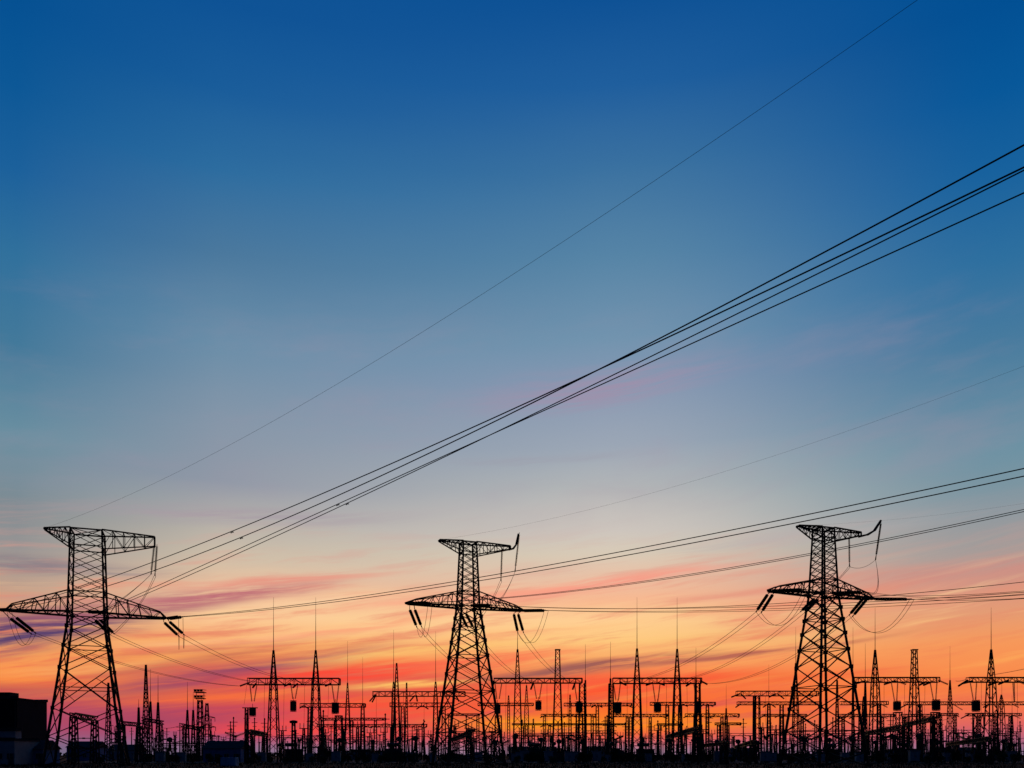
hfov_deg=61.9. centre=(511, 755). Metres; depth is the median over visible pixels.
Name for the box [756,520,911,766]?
lattice pylon
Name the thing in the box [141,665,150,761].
lightning mast
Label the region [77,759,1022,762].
yard gravel
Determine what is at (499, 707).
line trap
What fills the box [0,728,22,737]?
building
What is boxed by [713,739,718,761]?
current transformer
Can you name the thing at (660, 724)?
portal gantry
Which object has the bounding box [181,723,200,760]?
mast crossbar
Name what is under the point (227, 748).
building
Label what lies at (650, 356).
power line
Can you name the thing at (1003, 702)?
portal gantry
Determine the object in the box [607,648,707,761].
portal gantry
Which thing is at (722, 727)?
portal gantry
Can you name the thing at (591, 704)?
portal gantry
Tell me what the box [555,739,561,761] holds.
current transformer
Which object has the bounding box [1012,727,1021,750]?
bus post
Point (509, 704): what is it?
portal gantry
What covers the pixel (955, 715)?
portal gantry
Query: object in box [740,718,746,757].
yard pole
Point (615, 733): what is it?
busbar gantry
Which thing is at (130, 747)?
building
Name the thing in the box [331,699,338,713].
line trap
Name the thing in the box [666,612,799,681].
downlead wire
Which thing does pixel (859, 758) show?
control cabinet
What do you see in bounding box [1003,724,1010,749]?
yard pole
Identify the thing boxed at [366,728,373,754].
bus post
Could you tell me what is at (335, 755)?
control cabinet
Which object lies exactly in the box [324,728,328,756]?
bus post
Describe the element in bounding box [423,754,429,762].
shrub
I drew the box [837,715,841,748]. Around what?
yard pole
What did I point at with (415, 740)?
current transformer
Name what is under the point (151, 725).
lightning mast
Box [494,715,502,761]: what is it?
support pier
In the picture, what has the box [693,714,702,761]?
support pier
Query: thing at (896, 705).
line trap
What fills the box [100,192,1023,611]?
power line
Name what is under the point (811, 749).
circuit breaker
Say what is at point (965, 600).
power line
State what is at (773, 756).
control cabinet
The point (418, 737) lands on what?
bus post
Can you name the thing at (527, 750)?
disconnector
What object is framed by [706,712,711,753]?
yard pole
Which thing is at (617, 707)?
line trap
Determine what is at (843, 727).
portal gantry
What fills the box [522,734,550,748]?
busbar gantry
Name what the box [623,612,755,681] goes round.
downlead wire
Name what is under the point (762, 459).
earth wire
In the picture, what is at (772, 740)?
post insulator
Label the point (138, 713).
lightning mast
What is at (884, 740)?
bus post
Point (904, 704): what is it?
dropper wire
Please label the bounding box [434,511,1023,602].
power line
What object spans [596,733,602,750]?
bus post
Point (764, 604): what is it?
power line
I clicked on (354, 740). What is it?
busbar gantry
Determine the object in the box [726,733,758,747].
busbar gantry
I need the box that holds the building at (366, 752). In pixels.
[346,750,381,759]
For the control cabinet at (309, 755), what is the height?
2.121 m
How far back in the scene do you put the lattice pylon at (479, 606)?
145.50 m
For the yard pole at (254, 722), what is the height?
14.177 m
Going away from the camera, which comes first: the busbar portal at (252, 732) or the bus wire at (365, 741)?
the busbar portal at (252, 732)
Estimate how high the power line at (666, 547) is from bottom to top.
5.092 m
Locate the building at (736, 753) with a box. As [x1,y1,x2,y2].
[729,748,748,759]
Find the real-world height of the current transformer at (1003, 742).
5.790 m
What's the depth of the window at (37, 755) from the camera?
157.90 m
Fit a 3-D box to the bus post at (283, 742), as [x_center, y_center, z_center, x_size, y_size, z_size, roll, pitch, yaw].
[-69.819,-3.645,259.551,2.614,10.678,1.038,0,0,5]
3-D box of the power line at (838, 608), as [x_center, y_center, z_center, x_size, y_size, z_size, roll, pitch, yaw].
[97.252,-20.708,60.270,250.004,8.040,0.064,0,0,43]
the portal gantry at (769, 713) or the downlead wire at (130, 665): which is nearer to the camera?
the downlead wire at (130, 665)
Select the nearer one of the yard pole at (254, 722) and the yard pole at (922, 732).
the yard pole at (922, 732)
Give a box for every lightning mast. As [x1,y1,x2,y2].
[104,683,112,760]
[136,701,139,761]
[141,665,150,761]
[148,669,153,760]
[154,702,160,761]
[184,682,189,760]
[190,709,195,752]
[405,683,408,751]
[584,647,586,753]
[609,642,611,746]
[724,708,728,754]
[834,680,839,748]
[851,683,854,759]
[862,667,867,752]
[1009,715,1014,750]
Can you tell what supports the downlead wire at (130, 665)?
attached to the lattice pylon at (105, 627)
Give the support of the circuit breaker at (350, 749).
on the yard gravel
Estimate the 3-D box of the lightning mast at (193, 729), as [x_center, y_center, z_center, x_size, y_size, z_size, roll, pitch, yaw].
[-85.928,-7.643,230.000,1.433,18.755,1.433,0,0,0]
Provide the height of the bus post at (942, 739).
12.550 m
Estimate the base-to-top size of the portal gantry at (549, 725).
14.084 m
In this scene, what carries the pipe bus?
on the yard gravel
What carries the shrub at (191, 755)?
on the yard gravel
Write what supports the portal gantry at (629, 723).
on the yard gravel
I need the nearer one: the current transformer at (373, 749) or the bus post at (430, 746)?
the current transformer at (373, 749)
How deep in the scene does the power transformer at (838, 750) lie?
222.87 m
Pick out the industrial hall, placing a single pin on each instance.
(29, 716)
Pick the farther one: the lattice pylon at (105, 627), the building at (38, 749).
the building at (38, 749)
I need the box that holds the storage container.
[221,757,238,765]
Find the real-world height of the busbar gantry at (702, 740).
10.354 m
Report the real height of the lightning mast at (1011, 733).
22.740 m
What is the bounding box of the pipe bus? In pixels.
[163,743,204,759]
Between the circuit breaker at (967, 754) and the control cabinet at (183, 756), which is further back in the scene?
the circuit breaker at (967, 754)
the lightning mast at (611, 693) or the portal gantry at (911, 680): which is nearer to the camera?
the portal gantry at (911, 680)
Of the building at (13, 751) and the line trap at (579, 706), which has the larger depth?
the line trap at (579, 706)
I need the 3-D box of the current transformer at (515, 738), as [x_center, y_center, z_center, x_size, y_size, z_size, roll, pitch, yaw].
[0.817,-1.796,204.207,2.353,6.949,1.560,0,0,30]
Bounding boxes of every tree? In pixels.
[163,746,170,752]
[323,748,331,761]
[994,748,1003,754]
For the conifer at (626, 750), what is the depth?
199.24 m
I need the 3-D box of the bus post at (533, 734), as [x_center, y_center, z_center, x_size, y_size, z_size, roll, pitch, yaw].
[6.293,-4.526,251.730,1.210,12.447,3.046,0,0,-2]
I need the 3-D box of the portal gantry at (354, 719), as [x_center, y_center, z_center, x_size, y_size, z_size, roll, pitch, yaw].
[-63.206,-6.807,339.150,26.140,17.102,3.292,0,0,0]
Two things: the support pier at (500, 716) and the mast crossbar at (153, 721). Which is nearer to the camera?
the support pier at (500, 716)
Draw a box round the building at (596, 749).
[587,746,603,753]
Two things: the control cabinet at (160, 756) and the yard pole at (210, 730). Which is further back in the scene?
the yard pole at (210, 730)
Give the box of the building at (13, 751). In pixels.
[0,738,40,764]
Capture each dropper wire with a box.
[666,684,666,738]
[904,682,904,728]
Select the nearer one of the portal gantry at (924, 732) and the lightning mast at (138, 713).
the lightning mast at (138, 713)
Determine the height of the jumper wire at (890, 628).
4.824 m
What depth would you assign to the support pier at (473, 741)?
197.55 m
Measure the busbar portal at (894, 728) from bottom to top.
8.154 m
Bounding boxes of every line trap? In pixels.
[249,704,255,716]
[290,697,296,711]
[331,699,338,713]
[494,700,500,713]
[535,697,541,710]
[575,701,582,712]
[614,702,621,713]
[654,699,660,712]
[695,701,701,713]
[893,701,900,710]
[932,699,940,710]
[971,700,980,711]
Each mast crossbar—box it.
[141,717,163,761]
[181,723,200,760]
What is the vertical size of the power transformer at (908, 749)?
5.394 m
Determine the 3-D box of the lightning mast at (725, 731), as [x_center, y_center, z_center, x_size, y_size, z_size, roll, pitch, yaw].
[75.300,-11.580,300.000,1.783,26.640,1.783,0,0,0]
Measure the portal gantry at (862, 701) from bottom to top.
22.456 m
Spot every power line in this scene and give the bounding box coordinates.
[7,166,1023,609]
[11,144,1023,609]
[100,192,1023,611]
[104,170,1023,611]
[179,468,1023,616]
[185,476,1023,616]
[429,509,1023,602]
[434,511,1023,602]
[493,592,1023,608]
[495,582,1021,608]
[546,595,1017,611]
[575,598,1023,611]
[806,589,1019,595]
[868,592,1019,597]
[918,598,1021,600]
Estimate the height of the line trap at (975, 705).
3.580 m
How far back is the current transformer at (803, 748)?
229.94 m
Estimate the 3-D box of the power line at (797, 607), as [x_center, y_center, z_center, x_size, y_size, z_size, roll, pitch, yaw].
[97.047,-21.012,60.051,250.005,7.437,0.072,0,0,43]
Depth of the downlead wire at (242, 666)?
163.15 m
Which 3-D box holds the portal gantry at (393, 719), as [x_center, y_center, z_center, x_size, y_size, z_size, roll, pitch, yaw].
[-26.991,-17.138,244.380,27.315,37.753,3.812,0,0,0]
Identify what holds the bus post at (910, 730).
on the yard gravel
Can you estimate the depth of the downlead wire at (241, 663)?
161.58 m
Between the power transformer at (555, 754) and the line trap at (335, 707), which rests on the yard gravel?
the power transformer at (555, 754)
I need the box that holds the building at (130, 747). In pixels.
[108,744,146,759]
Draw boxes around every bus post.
[114,727,117,743]
[280,726,286,760]
[299,723,307,757]
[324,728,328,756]
[353,721,361,757]
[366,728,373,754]
[380,728,387,753]
[414,724,422,758]
[428,730,431,752]
[453,721,458,752]
[489,727,493,756]
[520,720,523,749]
[531,719,534,748]
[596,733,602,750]
[653,725,661,760]
[761,723,767,750]
[771,725,775,752]
[883,733,886,755]
[907,717,911,745]
[938,726,945,752]
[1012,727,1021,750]
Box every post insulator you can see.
[377,734,382,749]
[770,734,773,761]
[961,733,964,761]
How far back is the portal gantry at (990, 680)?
199.35 m
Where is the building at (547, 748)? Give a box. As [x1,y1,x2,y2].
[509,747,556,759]
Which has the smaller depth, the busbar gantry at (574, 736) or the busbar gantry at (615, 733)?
the busbar gantry at (615, 733)
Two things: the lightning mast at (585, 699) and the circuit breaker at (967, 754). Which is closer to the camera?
the lightning mast at (585, 699)
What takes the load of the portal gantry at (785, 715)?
on the yard gravel
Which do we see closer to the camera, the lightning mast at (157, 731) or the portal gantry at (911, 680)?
the portal gantry at (911, 680)
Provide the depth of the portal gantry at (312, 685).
199.31 m
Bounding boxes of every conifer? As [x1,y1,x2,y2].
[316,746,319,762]
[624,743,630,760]
[742,746,748,759]
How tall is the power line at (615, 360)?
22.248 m
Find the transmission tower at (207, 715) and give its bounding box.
[199,703,216,751]
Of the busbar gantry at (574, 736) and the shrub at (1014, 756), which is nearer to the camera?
the shrub at (1014, 756)
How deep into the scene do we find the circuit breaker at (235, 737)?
219.02 m
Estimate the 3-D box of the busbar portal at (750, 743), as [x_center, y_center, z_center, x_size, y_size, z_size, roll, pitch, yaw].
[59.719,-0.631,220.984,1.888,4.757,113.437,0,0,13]
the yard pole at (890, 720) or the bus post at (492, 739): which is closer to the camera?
the yard pole at (890, 720)
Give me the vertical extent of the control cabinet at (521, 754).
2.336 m
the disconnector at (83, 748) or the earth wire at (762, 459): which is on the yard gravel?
the disconnector at (83, 748)
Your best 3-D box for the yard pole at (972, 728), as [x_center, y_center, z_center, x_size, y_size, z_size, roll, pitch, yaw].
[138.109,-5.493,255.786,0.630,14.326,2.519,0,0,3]
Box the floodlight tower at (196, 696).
[193,689,206,761]
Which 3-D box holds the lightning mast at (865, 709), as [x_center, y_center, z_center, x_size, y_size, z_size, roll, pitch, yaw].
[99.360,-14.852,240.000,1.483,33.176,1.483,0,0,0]
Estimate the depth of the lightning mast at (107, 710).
229.76 m
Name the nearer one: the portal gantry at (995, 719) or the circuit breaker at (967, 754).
the circuit breaker at (967, 754)
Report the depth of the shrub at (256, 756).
180.69 m
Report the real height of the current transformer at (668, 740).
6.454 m
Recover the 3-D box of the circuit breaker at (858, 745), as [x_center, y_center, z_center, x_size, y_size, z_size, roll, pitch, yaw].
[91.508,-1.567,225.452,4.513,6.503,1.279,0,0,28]
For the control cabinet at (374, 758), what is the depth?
186.43 m
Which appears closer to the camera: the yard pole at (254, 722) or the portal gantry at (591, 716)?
the yard pole at (254, 722)
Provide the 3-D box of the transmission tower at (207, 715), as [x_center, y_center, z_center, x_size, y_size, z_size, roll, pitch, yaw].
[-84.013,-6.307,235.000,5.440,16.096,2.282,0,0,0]
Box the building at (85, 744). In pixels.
[65,741,108,760]
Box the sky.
[0,0,1023,754]
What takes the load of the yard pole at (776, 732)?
on the yard gravel
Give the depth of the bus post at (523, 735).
254.46 m
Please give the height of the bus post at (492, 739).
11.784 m
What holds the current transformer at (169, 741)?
on the yard gravel
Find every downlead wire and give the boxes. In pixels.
[32,634,231,685]
[36,633,234,685]
[111,635,269,683]
[115,634,273,683]
[180,637,311,683]
[185,635,315,683]
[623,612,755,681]
[626,613,760,681]
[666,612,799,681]
[669,613,803,681]
[708,615,848,683]
[713,617,851,683]
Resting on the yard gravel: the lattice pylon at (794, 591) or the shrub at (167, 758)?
the shrub at (167, 758)
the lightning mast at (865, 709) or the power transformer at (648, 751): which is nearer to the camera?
the power transformer at (648, 751)
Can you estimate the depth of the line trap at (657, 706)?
198.33 m
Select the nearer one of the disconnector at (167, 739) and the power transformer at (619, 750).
the power transformer at (619, 750)
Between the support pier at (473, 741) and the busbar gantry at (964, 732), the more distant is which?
the busbar gantry at (964, 732)
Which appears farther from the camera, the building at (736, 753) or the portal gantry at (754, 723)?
the building at (736, 753)
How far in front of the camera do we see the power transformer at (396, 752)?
218.13 m
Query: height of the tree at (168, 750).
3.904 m
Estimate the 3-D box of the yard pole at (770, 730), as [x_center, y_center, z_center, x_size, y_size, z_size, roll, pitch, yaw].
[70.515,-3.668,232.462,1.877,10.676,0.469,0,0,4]
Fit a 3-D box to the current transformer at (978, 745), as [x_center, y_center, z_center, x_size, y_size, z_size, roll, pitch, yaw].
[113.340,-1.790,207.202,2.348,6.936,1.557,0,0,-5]
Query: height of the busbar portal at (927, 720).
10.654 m
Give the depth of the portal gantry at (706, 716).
299.39 m
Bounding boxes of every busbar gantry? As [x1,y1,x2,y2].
[278,735,301,752]
[343,737,365,759]
[517,733,543,747]
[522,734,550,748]
[543,733,574,750]
[556,732,588,745]
[587,730,616,752]
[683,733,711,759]
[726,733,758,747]
[766,732,795,752]
[828,733,856,751]
[947,730,982,747]
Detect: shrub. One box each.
[158,751,169,761]
[187,751,198,762]
[253,752,260,762]
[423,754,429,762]
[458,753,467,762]
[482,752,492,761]
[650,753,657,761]
[683,752,690,762]
[794,751,806,762]
[1009,752,1021,762]
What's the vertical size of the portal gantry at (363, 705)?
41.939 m
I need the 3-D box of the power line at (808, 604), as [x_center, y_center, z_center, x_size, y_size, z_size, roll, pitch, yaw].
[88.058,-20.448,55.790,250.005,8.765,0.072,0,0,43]
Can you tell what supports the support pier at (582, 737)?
on the yard gravel
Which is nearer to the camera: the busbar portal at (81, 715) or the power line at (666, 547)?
the power line at (666, 547)
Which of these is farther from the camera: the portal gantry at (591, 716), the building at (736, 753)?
the portal gantry at (591, 716)
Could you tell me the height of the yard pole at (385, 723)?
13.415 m
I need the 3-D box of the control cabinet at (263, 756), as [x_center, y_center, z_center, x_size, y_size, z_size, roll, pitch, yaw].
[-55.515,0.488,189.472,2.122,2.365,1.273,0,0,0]
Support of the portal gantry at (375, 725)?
on the yard gravel
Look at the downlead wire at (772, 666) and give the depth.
169.64 m
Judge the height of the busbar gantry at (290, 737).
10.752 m
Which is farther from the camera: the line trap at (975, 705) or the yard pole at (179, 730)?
the yard pole at (179, 730)
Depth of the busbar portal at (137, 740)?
193.61 m
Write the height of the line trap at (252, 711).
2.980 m
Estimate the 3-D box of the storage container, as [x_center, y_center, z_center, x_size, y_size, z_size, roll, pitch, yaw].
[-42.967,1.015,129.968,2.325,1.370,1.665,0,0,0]
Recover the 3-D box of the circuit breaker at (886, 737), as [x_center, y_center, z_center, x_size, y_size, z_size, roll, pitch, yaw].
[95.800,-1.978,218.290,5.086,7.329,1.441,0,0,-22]
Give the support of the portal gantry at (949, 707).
on the yard gravel
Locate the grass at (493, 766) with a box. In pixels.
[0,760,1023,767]
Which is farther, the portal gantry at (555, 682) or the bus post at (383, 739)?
the bus post at (383, 739)
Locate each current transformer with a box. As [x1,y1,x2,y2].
[167,737,172,758]
[370,740,374,760]
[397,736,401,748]
[411,736,419,761]
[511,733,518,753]
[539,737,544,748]
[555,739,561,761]
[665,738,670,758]
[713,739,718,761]
[735,739,740,760]
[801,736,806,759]
[849,737,855,761]
[873,740,876,759]
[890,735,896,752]
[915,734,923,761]
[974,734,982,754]
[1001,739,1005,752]
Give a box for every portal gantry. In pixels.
[240,597,340,761]
[299,641,365,758]
[315,721,426,758]
[320,717,384,750]
[369,643,465,759]
[389,702,451,755]
[447,713,479,751]
[478,690,533,759]
[493,634,585,761]
[512,723,624,746]
[540,714,594,746]
[564,695,631,750]
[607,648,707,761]
[614,714,667,752]
[650,702,715,759]
[658,723,679,758]
[683,713,739,749]
[714,722,741,741]
[731,655,818,760]
[735,701,818,759]
[761,714,806,752]
[839,714,892,751]
[840,696,888,752]
[852,649,947,761]
[901,680,971,755]
[903,714,935,754]
[937,713,958,758]
[958,643,1023,761]
[961,713,1021,749]
[982,695,1023,758]
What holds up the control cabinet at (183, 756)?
on the yard gravel
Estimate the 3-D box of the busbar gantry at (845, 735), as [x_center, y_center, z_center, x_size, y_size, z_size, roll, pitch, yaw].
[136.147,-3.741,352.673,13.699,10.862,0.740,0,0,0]
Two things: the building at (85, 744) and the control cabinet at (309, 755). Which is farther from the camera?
the building at (85, 744)
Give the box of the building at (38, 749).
[33,740,61,763]
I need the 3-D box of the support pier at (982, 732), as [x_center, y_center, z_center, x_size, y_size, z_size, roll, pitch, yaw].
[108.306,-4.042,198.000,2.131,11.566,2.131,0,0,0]
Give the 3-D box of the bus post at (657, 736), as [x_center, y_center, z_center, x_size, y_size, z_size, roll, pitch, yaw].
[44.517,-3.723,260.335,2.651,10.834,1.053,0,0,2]
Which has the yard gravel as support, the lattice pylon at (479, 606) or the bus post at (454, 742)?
the bus post at (454, 742)
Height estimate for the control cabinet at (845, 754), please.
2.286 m
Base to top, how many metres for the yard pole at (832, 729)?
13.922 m
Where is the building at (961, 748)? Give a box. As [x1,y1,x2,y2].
[944,747,974,757]
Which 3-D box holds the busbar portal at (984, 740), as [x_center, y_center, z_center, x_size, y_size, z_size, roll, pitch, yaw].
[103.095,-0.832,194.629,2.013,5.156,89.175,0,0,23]
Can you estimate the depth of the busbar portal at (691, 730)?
179.33 m
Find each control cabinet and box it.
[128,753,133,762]
[155,752,165,762]
[176,752,187,762]
[257,752,267,760]
[305,753,314,762]
[331,751,341,762]
[372,754,378,762]
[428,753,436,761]
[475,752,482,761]
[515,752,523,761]
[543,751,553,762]
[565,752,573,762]
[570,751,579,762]
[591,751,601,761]
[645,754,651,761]
[713,751,723,762]
[759,751,770,762]
[769,753,776,762]
[839,752,849,762]
[855,753,863,762]
[908,751,919,762]
[1006,751,1017,762]
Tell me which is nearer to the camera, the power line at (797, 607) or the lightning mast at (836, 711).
the power line at (797, 607)
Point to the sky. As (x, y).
(216, 215)
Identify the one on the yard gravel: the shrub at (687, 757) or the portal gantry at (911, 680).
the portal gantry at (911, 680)
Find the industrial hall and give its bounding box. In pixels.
[0,692,47,739]
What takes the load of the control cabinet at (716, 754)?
on the yard gravel
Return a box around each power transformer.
[283,741,304,761]
[385,741,402,761]
[527,741,542,761]
[551,742,566,761]
[609,740,623,761]
[635,741,655,761]
[823,742,843,761]
[898,741,915,761]
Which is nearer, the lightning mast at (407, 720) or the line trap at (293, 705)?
the line trap at (293, 705)
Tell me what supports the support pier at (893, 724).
on the yard gravel
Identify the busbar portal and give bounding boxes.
[67,712,99,764]
[117,721,143,762]
[244,729,268,762]
[450,732,472,762]
[665,726,699,762]
[703,741,728,763]
[734,740,757,763]
[863,724,905,762]
[903,716,937,761]
[945,736,993,764]
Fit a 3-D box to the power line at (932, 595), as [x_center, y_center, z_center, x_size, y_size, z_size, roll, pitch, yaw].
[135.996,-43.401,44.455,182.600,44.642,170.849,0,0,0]
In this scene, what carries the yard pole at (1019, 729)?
on the yard gravel
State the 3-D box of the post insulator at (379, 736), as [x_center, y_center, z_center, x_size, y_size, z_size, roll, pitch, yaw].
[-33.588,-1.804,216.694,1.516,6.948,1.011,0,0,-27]
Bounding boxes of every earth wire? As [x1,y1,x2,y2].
[63,0,916,521]
[441,367,1020,539]
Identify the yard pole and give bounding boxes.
[177,723,181,751]
[210,719,211,740]
[252,717,256,758]
[322,710,326,755]
[382,713,387,752]
[423,719,424,760]
[602,717,605,756]
[603,715,610,754]
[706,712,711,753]
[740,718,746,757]
[768,722,772,752]
[774,725,778,752]
[832,717,834,747]
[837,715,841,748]
[886,715,894,752]
[918,714,922,749]
[972,713,973,748]
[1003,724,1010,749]
[1018,721,1021,759]
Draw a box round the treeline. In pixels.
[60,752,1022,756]
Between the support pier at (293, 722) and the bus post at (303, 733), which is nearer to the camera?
the support pier at (293, 722)
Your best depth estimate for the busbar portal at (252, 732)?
178.26 m
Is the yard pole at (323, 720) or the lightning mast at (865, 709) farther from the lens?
the lightning mast at (865, 709)
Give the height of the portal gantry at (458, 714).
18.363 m
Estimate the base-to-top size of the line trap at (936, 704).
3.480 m
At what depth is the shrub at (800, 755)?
179.44 m
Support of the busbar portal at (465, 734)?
on the yard gravel
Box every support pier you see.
[290,720,297,761]
[334,715,343,761]
[468,729,475,761]
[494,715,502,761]
[575,714,583,761]
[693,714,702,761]
[892,712,903,761]
[929,712,941,761]
[972,713,984,761]
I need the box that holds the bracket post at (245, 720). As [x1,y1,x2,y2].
[242,707,257,756]
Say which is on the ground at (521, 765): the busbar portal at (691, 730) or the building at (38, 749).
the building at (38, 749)
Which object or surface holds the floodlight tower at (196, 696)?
on the yard gravel
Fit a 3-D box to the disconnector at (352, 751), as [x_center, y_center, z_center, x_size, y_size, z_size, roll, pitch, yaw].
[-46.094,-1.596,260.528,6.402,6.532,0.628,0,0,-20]
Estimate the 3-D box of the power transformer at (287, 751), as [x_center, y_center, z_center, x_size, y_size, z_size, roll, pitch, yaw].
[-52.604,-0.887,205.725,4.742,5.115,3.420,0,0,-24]
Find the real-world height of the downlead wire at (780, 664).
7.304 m
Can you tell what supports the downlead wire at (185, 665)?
attached to the lattice pylon at (105, 627)
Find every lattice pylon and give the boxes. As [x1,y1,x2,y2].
[0,526,184,766]
[405,532,545,765]
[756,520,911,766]
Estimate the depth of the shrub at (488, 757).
189.29 m
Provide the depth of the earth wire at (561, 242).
61.34 m
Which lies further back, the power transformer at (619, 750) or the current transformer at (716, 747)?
the power transformer at (619, 750)
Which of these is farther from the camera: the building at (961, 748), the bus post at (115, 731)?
the building at (961, 748)
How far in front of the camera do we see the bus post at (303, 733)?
295.12 m
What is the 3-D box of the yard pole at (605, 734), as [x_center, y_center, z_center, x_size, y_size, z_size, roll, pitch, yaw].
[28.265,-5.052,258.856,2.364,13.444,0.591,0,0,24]
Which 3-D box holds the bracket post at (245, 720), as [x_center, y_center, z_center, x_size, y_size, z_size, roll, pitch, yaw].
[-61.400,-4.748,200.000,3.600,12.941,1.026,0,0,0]
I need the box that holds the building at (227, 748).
[202,741,249,761]
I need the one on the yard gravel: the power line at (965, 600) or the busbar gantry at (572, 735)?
the busbar gantry at (572, 735)
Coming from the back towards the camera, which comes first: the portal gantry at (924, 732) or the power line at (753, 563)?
the portal gantry at (924, 732)
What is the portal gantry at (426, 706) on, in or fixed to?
on the yard gravel
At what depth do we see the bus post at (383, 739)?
306.38 m
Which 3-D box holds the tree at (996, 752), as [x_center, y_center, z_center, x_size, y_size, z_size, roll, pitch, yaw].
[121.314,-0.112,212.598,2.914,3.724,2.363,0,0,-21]
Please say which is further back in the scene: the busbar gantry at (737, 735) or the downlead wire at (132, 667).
the busbar gantry at (737, 735)
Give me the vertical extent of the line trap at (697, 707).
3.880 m
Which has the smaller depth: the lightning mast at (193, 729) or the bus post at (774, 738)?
the lightning mast at (193, 729)
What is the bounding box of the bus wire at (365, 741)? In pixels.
[328,739,388,741]
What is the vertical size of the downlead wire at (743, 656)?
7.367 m
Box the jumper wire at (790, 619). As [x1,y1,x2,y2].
[761,591,807,625]
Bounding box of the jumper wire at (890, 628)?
[853,600,913,632]
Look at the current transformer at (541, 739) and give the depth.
231.11 m
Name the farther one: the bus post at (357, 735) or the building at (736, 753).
the building at (736, 753)
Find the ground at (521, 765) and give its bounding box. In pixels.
[0,755,1023,767]
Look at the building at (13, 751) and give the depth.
152.92 m
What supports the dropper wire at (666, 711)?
hanging from the portal gantry at (635, 677)
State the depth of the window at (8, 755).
151.89 m
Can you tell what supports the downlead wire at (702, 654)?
attached to the lattice pylon at (794, 591)
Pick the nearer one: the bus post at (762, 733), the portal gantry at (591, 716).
the bus post at (762, 733)
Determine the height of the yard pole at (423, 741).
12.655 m
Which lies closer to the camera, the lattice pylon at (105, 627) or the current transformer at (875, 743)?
the lattice pylon at (105, 627)
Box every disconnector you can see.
[73,738,94,760]
[152,737,176,751]
[303,733,331,761]
[351,741,370,759]
[518,741,534,761]
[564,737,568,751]
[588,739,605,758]
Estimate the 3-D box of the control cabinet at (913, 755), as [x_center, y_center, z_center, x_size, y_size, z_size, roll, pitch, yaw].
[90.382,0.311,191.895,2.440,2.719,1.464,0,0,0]
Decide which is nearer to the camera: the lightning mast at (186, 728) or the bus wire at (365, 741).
the bus wire at (365, 741)
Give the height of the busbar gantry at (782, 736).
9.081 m
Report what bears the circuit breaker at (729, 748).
on the yard gravel
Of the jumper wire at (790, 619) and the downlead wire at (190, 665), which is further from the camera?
the downlead wire at (190, 665)
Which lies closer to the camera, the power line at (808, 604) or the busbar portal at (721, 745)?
the power line at (808, 604)
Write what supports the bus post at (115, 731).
on the yard gravel
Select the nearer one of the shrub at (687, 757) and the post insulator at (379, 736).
the shrub at (687, 757)
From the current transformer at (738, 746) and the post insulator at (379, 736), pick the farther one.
the current transformer at (738, 746)
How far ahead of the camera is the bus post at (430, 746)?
288.98 m
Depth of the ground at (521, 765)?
141.92 m
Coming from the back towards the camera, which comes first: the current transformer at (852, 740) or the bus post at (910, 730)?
the bus post at (910, 730)
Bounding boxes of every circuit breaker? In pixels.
[225,732,243,740]
[344,741,355,761]
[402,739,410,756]
[722,740,736,757]
[763,734,769,761]
[802,735,817,761]
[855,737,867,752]
[878,734,893,755]
[957,735,974,759]
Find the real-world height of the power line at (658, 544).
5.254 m
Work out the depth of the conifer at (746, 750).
203.73 m

